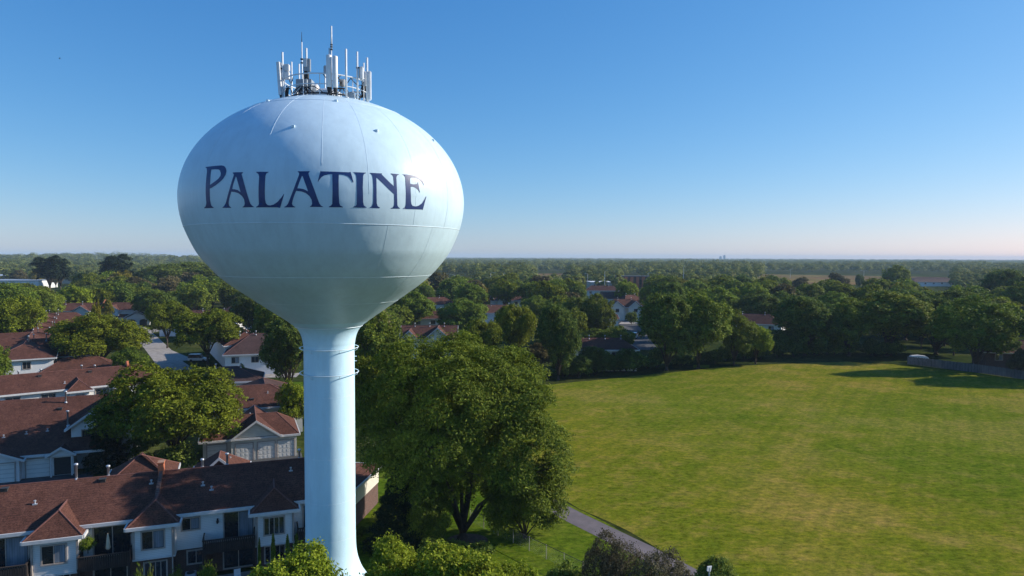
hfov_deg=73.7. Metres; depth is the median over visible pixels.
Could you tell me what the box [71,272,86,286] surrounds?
broadleaf tree
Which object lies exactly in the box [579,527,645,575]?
crabapple tree
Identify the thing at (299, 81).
equipment cabinet
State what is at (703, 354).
shrub
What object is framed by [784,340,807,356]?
shrub
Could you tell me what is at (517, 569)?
young tree
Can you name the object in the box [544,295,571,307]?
broadleaf tree
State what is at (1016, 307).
broadleaf tree
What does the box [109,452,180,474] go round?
garage
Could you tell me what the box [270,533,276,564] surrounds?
arborvitae
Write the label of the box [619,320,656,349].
street
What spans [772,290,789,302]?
broadleaf tree
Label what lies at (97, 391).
window
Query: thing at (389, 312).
broadleaf tree
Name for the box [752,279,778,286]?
broadleaf tree
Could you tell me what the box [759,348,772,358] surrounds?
shrub
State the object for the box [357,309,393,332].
brown tree
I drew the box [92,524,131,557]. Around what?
sliding door
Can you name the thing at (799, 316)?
broadleaf tree
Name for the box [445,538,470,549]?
shrub
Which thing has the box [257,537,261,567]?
arborvitae
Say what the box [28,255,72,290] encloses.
pine tree
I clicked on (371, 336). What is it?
broadleaf tree
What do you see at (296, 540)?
arborvitae
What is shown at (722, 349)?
shrub
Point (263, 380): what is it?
townhouse
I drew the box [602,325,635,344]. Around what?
broadleaf tree
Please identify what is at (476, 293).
broadleaf tree
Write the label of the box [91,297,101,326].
yellowing tree
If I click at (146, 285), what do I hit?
broadleaf tree
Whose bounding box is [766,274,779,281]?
broadleaf tree
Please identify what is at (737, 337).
broadleaf tree
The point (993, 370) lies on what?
path
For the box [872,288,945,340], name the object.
broadleaf tree
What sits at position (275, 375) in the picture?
street
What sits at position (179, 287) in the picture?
broadleaf tree
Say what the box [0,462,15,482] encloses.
garage door
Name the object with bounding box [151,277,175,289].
brown tree
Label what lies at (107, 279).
brown tree
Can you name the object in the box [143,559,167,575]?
window
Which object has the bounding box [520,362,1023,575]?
playing field
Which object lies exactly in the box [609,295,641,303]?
townhouse
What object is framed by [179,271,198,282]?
brown tree
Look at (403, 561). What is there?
young tree
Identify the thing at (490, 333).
locust tree
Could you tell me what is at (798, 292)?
broadleaf tree
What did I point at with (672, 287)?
broadleaf tree
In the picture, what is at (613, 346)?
townhouse
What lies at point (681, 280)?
yellowing tree
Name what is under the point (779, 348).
shrub
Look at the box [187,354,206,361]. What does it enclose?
parked van
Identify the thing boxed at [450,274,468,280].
broadleaf tree
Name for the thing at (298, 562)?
young tree
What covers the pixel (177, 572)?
shrub
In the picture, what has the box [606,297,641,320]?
townhouse
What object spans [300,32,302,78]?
whip antenna
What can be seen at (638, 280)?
flat roofed building
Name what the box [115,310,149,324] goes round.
garage
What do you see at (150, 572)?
shrub
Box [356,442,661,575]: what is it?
lawn
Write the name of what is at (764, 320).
townhouse
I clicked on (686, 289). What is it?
broadleaf tree
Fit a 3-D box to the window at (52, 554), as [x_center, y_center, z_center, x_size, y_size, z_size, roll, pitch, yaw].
[-34.170,19.884,50.908,1.720,1.570,0.088,-1,3,-20]
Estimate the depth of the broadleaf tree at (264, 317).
165.78 m
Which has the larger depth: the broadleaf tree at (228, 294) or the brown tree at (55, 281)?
the brown tree at (55, 281)
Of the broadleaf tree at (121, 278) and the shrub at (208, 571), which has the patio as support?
the shrub at (208, 571)
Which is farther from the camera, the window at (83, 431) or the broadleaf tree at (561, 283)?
the broadleaf tree at (561, 283)
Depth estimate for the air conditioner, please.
54.19 m
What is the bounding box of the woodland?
[0,251,1023,287]
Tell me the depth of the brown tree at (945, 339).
182.57 m
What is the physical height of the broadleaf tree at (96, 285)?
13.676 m
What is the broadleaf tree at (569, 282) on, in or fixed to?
on the ground at (911, 344)
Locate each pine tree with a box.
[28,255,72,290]
[53,258,75,289]
[97,254,135,275]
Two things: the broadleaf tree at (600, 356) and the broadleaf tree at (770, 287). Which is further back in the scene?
the broadleaf tree at (770, 287)
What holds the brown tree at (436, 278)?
on the ground at (911, 344)
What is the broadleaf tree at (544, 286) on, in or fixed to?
on the ground at (911, 344)
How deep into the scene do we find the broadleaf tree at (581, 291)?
307.89 m
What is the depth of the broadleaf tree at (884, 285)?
309.52 m
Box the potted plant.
[79,535,97,553]
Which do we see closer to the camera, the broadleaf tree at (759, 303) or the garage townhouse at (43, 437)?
the garage townhouse at (43, 437)
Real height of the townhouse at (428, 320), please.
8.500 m
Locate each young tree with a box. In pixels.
[248,537,349,575]
[359,528,431,575]
[413,537,511,575]
[498,558,538,575]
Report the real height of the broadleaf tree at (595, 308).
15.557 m
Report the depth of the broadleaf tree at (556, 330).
140.91 m
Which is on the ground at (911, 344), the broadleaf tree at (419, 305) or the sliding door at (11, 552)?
the broadleaf tree at (419, 305)
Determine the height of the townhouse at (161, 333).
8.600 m
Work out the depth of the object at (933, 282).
633.00 m
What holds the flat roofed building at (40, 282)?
on the ground at (911, 344)
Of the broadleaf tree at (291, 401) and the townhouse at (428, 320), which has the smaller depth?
the broadleaf tree at (291, 401)
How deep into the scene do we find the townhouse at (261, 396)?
100.37 m
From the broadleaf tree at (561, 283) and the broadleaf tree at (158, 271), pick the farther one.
the broadleaf tree at (158, 271)
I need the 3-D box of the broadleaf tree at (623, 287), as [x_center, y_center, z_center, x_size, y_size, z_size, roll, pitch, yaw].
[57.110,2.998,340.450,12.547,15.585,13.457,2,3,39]
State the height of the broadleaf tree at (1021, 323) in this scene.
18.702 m
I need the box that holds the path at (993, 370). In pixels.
[907,356,1023,378]
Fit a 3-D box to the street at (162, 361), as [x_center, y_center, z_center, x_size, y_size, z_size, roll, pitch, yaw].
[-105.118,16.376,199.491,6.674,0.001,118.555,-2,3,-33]
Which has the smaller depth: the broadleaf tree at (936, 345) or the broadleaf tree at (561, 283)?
the broadleaf tree at (936, 345)
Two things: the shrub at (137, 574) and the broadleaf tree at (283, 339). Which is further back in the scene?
the broadleaf tree at (283, 339)
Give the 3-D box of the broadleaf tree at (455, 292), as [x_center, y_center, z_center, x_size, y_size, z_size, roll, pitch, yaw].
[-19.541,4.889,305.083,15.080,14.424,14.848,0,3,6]
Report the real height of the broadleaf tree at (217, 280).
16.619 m
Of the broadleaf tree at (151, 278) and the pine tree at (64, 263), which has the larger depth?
the pine tree at (64, 263)
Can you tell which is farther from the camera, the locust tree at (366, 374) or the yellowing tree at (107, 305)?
the yellowing tree at (107, 305)
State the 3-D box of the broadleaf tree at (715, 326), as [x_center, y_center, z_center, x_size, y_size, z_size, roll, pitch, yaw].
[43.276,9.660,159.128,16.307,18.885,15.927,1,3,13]
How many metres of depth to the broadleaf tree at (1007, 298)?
235.53 m
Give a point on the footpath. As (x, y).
(584, 522)
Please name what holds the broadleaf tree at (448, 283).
on the ground at (911, 344)
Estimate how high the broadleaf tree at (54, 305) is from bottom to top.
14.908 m
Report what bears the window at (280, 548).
in the townhouse row at (162, 520)
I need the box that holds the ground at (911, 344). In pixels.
[51,258,1023,575]
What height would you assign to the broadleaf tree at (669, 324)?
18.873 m
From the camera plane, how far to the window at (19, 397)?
99.90 m
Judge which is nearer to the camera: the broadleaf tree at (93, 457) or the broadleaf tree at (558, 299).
the broadleaf tree at (93, 457)
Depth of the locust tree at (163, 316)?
187.78 m
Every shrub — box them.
[135,562,144,575]
[145,449,160,455]
[147,561,153,575]
[153,441,198,468]
[169,565,183,575]
[197,559,217,575]
[356,525,366,536]
[418,537,447,557]
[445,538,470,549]
[465,539,494,555]
[545,555,581,575]
[551,359,572,377]
[572,354,591,376]
[619,352,648,371]
[625,311,637,324]
[648,347,664,367]
[691,348,707,360]
[704,349,728,362]
[718,344,732,360]
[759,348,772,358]
[771,340,787,357]
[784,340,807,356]
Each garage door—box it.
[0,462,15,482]
[25,457,49,477]
[206,443,226,458]
[235,442,253,459]
[257,440,275,458]
[277,438,294,456]
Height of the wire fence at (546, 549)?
1.330 m
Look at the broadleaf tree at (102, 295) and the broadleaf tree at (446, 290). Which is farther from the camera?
the broadleaf tree at (446, 290)
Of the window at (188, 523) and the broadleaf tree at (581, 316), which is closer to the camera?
the window at (188, 523)
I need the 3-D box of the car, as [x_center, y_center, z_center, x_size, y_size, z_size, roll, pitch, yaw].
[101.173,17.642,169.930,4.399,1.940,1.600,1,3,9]
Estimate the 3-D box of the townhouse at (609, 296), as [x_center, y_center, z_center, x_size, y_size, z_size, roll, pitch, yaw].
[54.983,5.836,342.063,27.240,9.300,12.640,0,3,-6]
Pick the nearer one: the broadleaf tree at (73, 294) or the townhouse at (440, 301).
the broadleaf tree at (73, 294)
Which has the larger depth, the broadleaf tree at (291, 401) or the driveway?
the driveway
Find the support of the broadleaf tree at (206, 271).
on the ground at (911, 344)
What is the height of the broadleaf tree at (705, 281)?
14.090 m
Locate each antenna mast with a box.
[291,62,292,94]
[345,49,348,97]
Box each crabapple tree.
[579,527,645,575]
[628,545,692,575]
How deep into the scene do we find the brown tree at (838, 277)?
468.37 m
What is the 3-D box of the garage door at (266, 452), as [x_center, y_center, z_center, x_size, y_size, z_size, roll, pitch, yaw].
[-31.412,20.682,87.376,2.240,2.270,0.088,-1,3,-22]
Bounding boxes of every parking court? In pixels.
[0,471,93,484]
[189,452,301,466]
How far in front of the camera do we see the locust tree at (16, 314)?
165.96 m
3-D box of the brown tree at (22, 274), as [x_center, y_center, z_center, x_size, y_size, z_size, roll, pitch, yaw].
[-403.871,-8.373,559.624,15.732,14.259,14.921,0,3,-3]
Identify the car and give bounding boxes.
[909,355,928,358]
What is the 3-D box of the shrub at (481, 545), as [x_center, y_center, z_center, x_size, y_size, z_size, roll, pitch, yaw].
[-2.677,22.545,58.047,2.597,1.831,3.042,2,3,26]
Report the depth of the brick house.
68.31 m
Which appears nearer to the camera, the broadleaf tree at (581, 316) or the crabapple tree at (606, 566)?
the crabapple tree at (606, 566)
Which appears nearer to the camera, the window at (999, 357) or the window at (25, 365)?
the window at (25, 365)
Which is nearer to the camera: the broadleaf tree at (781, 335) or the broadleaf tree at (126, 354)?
the broadleaf tree at (126, 354)
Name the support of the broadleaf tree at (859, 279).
on the ground at (911, 344)
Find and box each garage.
[41,356,112,371]
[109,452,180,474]
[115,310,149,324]
[193,450,250,467]
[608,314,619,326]
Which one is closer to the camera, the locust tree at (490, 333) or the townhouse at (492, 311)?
the locust tree at (490, 333)
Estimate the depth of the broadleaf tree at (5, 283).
304.60 m
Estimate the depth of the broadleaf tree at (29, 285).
301.21 m
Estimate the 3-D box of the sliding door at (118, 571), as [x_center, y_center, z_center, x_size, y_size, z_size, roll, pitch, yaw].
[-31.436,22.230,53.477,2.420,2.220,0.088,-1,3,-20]
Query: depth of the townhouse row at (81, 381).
104.29 m
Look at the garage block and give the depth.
87.35 m
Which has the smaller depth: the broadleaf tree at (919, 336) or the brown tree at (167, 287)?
the broadleaf tree at (919, 336)
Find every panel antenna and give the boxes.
[276,52,289,97]
[303,48,310,94]
[324,65,325,87]
[356,52,363,98]
[361,57,370,101]
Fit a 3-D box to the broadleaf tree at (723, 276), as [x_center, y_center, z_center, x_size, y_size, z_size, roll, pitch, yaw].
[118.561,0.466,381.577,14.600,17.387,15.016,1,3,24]
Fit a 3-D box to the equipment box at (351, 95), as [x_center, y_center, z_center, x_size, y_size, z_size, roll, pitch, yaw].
[-11.218,-13.385,47.736,0.560,0.480,0.380,0,3,0]
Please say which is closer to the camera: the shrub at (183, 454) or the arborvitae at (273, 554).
the arborvitae at (273, 554)
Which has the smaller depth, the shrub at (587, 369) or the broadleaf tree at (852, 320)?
the shrub at (587, 369)
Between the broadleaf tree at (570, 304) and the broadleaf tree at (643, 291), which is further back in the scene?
the broadleaf tree at (643, 291)
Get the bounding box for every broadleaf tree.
[0,281,17,285]
[0,282,46,305]
[0,346,14,375]
[21,282,39,288]
[30,287,65,312]
[34,285,56,301]
[57,283,95,302]
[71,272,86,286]
[78,280,137,288]
[79,277,100,286]
[80,273,105,283]
[91,288,118,302]
[98,280,135,291]
[100,270,115,278]
[109,283,134,301]
[109,346,149,366]
[110,276,131,281]
[119,429,161,457]
[130,289,182,312]
[133,263,186,281]
[133,286,149,294]
[135,281,151,289]
[141,274,156,284]
[167,260,205,274]
[168,289,190,309]
[176,282,189,305]
[177,282,214,309]
[187,274,207,283]
[191,265,219,278]
[193,279,219,309]
[193,282,220,308]
[205,275,222,308]
[212,282,238,307]
[229,294,257,332]
[249,304,281,332]
[257,317,303,381]
[274,379,303,419]
[355,310,416,361]
[382,308,401,333]
[387,304,413,333]
[390,291,435,324]
[412,282,433,291]
[418,284,435,296]
[434,278,457,300]
[434,297,489,330]
[435,278,459,292]
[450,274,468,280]
[453,283,481,301]
[455,281,488,303]
[456,277,467,302]
[482,276,497,286]
[489,278,520,304]
[498,272,520,285]
[509,278,523,285]
[516,281,540,300]
[519,295,546,327]
[528,280,567,300]
[534,300,583,379]
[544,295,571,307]
[547,278,568,291]
[561,296,584,332]
[563,278,586,291]
[563,355,593,377]
[565,307,588,333]
[571,285,589,300]
[579,346,614,374]
[580,328,607,337]
[581,292,616,331]
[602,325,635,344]
[614,279,638,296]
[615,348,638,372]
[637,291,703,370]
[638,283,655,304]
[643,277,658,294]
[647,274,664,280]
[650,281,686,299]
[651,275,682,288]
[667,289,734,368]
[675,286,695,294]
[683,279,706,290]
[692,553,738,575]
[695,285,717,294]
[695,286,738,311]
[697,278,708,285]
[707,277,730,285]
[711,273,736,282]
[716,308,759,364]
[719,279,742,289]
[728,287,739,295]
[734,293,786,321]
[735,274,752,284]
[738,282,771,295]
[742,322,773,363]
[751,276,777,285]
[751,281,775,293]
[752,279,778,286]
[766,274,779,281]
[769,329,800,354]
[770,293,844,355]
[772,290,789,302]
[779,277,791,286]
[795,283,823,298]
[795,289,803,295]
[808,291,856,314]
[814,278,837,287]
[821,296,880,355]
[823,280,855,297]
[849,283,885,302]
[855,274,864,286]
[857,288,938,355]
[859,277,891,288]
[871,279,888,290]
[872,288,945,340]
[879,265,912,281]
[889,282,918,291]
[890,278,918,286]
[901,282,927,291]
[905,296,965,354]
[906,329,929,348]
[923,293,1023,363]
[929,289,994,304]
[942,284,963,294]
[950,284,993,299]
[977,268,1023,292]
[987,302,1023,331]
[989,285,1006,295]
[989,297,1023,306]
[992,281,1023,304]
[992,296,1010,302]
[1016,317,1023,338]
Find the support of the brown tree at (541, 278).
on the ground at (911, 344)
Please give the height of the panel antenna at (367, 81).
3.083 m
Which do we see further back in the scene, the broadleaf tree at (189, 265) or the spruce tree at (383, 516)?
the broadleaf tree at (189, 265)
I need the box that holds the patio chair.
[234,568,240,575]
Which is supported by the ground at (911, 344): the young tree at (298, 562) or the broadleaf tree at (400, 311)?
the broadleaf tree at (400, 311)
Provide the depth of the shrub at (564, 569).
49.79 m
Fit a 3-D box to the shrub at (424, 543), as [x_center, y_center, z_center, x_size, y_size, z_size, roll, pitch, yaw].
[-6.630,22.244,57.149,2.552,2.579,2.989,3,4,42]
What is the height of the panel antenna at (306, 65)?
3.373 m
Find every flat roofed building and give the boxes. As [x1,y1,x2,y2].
[0,274,71,283]
[0,279,57,287]
[586,281,611,287]
[615,275,651,288]
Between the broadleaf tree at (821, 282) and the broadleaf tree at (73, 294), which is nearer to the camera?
the broadleaf tree at (73, 294)
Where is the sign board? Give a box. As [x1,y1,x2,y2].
[707,566,711,575]
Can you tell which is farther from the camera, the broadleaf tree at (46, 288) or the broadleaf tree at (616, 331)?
the broadleaf tree at (46, 288)
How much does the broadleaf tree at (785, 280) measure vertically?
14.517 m
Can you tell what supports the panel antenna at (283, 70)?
attached to the water tower
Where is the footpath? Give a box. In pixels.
[552,499,702,574]
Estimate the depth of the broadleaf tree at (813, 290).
309.96 m
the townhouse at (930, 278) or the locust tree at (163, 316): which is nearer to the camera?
the locust tree at (163, 316)
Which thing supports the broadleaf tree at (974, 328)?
on the ground at (911, 344)
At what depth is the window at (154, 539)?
53.17 m
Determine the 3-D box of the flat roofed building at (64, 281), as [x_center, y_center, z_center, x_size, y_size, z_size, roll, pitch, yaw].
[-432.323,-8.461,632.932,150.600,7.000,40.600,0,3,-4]
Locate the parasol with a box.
[106,533,110,561]
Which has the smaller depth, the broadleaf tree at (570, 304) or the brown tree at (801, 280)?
the broadleaf tree at (570, 304)
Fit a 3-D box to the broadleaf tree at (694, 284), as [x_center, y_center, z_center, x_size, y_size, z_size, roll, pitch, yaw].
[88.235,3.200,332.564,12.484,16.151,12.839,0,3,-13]
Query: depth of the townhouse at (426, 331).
173.38 m
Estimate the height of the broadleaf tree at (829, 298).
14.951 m
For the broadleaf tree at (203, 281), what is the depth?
306.59 m
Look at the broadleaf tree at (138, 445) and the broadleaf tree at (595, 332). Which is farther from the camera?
the broadleaf tree at (595, 332)
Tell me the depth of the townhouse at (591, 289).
420.30 m
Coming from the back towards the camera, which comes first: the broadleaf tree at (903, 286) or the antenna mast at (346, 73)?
the broadleaf tree at (903, 286)
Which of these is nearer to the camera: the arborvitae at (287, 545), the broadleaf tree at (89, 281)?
the arborvitae at (287, 545)
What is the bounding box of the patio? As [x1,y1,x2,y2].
[218,569,263,575]
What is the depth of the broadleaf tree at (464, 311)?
211.63 m
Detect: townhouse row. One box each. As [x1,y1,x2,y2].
[0,309,94,373]
[0,361,156,400]
[0,449,304,575]
[59,299,186,315]
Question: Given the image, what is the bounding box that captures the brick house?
[355,462,378,525]
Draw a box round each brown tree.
[8,269,29,278]
[45,279,58,288]
[104,275,116,282]
[124,276,156,289]
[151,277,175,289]
[155,281,177,292]
[162,275,181,283]
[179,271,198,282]
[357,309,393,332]
[427,272,448,290]
[464,279,486,297]
[522,342,551,365]
[532,276,551,282]
[565,291,582,298]
[771,283,799,296]
[791,276,810,288]
[828,272,849,283]
[942,337,954,355]
[1005,348,1023,369]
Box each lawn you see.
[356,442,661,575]
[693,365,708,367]
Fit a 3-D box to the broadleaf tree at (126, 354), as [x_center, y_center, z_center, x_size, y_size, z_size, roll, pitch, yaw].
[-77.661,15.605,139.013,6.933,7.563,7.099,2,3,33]
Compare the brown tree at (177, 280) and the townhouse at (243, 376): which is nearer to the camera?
the townhouse at (243, 376)
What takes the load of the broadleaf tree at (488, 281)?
on the ground at (911, 344)
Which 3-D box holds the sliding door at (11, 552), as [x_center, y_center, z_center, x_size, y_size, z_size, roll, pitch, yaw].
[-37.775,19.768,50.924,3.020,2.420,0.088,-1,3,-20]
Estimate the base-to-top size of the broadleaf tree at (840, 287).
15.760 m
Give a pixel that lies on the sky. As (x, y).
(694, 129)
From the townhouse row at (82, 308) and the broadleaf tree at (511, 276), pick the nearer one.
the townhouse row at (82, 308)
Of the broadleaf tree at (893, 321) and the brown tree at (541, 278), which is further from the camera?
the brown tree at (541, 278)
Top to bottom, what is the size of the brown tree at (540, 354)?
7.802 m
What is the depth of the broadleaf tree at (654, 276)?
380.53 m
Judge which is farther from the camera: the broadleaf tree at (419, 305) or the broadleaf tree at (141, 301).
the broadleaf tree at (141, 301)
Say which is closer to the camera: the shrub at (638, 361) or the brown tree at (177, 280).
the shrub at (638, 361)
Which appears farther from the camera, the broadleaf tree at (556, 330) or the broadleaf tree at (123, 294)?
the broadleaf tree at (123, 294)
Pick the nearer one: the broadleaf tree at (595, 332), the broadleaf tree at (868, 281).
the broadleaf tree at (595, 332)
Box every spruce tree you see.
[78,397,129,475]
[358,457,432,557]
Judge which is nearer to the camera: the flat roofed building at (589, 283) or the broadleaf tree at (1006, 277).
the broadleaf tree at (1006, 277)
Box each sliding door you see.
[0,535,29,569]
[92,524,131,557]
[93,566,127,575]
[223,510,253,539]
[223,548,252,569]
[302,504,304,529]
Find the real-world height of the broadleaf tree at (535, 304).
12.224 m
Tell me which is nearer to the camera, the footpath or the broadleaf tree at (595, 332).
the footpath
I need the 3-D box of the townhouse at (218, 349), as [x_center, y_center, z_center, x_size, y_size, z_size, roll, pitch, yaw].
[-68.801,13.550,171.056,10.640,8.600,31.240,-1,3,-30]
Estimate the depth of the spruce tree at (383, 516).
59.89 m
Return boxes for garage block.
[198,404,300,459]
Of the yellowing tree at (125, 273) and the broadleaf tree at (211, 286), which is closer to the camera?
the broadleaf tree at (211, 286)
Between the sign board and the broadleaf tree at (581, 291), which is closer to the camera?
the sign board
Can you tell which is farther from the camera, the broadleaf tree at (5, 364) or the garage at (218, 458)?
the broadleaf tree at (5, 364)
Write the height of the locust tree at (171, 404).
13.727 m
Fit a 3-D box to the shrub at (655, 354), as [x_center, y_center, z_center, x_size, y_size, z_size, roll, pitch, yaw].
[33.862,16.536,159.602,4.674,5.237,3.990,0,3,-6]
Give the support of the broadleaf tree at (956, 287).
on the ground at (911, 344)
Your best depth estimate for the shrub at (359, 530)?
62.92 m
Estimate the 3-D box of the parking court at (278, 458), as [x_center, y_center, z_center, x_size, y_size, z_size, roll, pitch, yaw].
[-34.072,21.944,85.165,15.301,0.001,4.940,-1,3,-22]
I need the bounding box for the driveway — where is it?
[153,349,187,360]
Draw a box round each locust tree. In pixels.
[0,293,48,332]
[43,312,153,358]
[81,361,248,447]
[144,299,191,347]
[171,308,247,365]
[355,328,580,539]
[355,350,410,443]
[400,468,458,542]
[457,318,504,348]
[480,458,569,539]
[493,303,537,361]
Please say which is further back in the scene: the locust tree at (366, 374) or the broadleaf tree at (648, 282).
the broadleaf tree at (648, 282)
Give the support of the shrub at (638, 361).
on the ground at (911, 344)
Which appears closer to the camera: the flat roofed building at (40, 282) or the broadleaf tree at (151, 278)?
the broadleaf tree at (151, 278)
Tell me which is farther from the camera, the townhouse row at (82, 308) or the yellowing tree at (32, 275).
the yellowing tree at (32, 275)
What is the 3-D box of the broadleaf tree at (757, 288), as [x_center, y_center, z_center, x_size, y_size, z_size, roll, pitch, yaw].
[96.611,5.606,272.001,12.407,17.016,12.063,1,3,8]
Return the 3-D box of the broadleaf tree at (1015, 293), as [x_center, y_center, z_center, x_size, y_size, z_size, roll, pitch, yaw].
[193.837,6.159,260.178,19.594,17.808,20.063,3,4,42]
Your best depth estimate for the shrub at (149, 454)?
81.25 m
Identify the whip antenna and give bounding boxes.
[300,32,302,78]
[328,26,332,94]
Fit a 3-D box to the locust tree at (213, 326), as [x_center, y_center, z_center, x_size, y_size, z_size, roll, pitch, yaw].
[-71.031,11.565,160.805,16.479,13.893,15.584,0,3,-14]
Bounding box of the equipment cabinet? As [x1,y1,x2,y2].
[296,79,313,94]
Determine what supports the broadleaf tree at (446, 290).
on the ground at (911, 344)
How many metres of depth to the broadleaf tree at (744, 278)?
397.31 m
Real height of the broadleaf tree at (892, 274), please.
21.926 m
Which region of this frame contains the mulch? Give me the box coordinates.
[447,534,487,543]
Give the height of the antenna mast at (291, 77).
4.320 m
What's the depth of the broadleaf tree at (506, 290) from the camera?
301.32 m
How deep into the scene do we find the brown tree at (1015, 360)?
147.55 m
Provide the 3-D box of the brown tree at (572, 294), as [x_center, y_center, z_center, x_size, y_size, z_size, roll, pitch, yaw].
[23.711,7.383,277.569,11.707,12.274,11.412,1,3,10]
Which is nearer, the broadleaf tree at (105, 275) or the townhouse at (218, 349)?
the townhouse at (218, 349)
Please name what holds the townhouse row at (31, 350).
on the ground at (911, 344)
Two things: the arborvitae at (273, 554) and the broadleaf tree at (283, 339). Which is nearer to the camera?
the arborvitae at (273, 554)
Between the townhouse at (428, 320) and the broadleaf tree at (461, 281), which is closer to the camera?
the townhouse at (428, 320)
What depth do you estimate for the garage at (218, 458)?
68.28 m
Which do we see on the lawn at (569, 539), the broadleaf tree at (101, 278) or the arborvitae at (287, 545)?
the arborvitae at (287, 545)
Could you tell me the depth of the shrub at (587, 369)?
146.47 m
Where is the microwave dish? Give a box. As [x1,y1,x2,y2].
[313,84,318,94]
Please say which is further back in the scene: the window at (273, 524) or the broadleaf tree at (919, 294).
the broadleaf tree at (919, 294)
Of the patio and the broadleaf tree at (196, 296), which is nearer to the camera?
the patio
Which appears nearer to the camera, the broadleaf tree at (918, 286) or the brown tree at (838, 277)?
the broadleaf tree at (918, 286)
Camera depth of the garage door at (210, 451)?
85.62 m
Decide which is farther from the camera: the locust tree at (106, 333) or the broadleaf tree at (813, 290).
the broadleaf tree at (813, 290)
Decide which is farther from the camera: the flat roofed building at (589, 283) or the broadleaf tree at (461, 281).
the flat roofed building at (589, 283)
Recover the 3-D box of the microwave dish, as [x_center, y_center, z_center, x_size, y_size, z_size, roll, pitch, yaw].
[-14.157,-14.221,49.400,0.500,1.000,0.900,0,3,0]
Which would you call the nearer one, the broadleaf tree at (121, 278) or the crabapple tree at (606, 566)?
the crabapple tree at (606, 566)
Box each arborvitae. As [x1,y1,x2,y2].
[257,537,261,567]
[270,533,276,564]
[285,534,289,558]
[294,533,298,547]
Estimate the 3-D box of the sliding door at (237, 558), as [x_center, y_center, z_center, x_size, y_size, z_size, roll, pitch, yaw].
[-22.688,22.120,56.656,2.420,2.220,0.088,-1,3,-20]
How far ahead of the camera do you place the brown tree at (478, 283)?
329.44 m
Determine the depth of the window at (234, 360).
147.36 m
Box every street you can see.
[140,326,191,371]
[264,373,298,377]
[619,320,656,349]
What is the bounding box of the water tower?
[177,72,463,575]
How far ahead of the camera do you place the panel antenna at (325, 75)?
52.47 m
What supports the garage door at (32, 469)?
in the garage townhouse at (43, 437)
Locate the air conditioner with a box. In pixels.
[185,570,196,575]
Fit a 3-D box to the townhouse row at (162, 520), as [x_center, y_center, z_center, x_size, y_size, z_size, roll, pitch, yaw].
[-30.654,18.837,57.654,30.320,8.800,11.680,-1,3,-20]
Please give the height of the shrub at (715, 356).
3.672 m
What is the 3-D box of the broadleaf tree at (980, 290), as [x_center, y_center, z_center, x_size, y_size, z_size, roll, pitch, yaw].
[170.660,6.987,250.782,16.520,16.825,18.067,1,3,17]
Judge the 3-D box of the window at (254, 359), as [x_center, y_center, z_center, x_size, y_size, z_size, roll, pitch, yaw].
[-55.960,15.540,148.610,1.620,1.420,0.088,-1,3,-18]
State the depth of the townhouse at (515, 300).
319.93 m
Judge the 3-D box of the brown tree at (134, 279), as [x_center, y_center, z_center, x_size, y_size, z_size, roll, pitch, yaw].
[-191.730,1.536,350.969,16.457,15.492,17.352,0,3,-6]
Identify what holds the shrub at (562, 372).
on the ground at (911, 344)
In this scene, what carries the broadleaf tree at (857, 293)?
on the ground at (911, 344)
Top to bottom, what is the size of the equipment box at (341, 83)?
1.224 m
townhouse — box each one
[0,391,133,482]
[159,308,244,335]
[200,363,264,385]
[210,323,250,365]
[211,384,302,431]
[222,331,274,373]
[242,377,285,385]
[399,323,458,358]
[415,307,452,324]
[426,297,452,308]
[480,303,515,322]
[489,295,521,307]
[576,335,639,370]
[586,285,618,297]
[597,292,638,301]
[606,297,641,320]
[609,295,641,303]
[734,311,784,331]
[912,277,948,279]
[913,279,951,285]
[972,339,1023,369]
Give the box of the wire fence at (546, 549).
[470,509,598,569]
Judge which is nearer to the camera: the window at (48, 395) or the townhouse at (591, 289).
the window at (48, 395)
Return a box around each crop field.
[538,274,561,278]
[757,274,949,284]
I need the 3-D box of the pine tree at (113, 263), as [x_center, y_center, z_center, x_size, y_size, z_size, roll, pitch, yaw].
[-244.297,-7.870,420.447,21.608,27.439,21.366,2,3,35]
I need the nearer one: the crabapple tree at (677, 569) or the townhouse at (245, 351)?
the crabapple tree at (677, 569)
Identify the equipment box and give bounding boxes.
[338,79,344,95]
[348,93,355,98]
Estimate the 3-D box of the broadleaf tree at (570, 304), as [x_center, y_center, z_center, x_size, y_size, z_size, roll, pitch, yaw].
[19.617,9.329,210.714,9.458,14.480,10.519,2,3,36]
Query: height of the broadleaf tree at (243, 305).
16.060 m
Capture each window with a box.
[5,396,20,399]
[22,361,30,369]
[40,543,67,566]
[41,393,55,397]
[81,429,91,436]
[95,387,108,394]
[140,528,165,550]
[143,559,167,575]
[181,516,200,531]
[186,548,205,564]
[231,357,238,363]
[251,356,258,362]
[263,515,284,536]
[264,544,285,563]
[995,354,1002,360]
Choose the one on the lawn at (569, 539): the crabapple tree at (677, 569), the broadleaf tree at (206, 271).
the crabapple tree at (677, 569)
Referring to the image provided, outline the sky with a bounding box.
[0,0,1023,260]
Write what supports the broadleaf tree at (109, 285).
on the ground at (911, 344)
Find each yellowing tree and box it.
[28,271,43,278]
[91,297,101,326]
[101,299,114,314]
[109,270,132,277]
[678,278,688,286]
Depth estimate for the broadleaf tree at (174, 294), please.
273.22 m

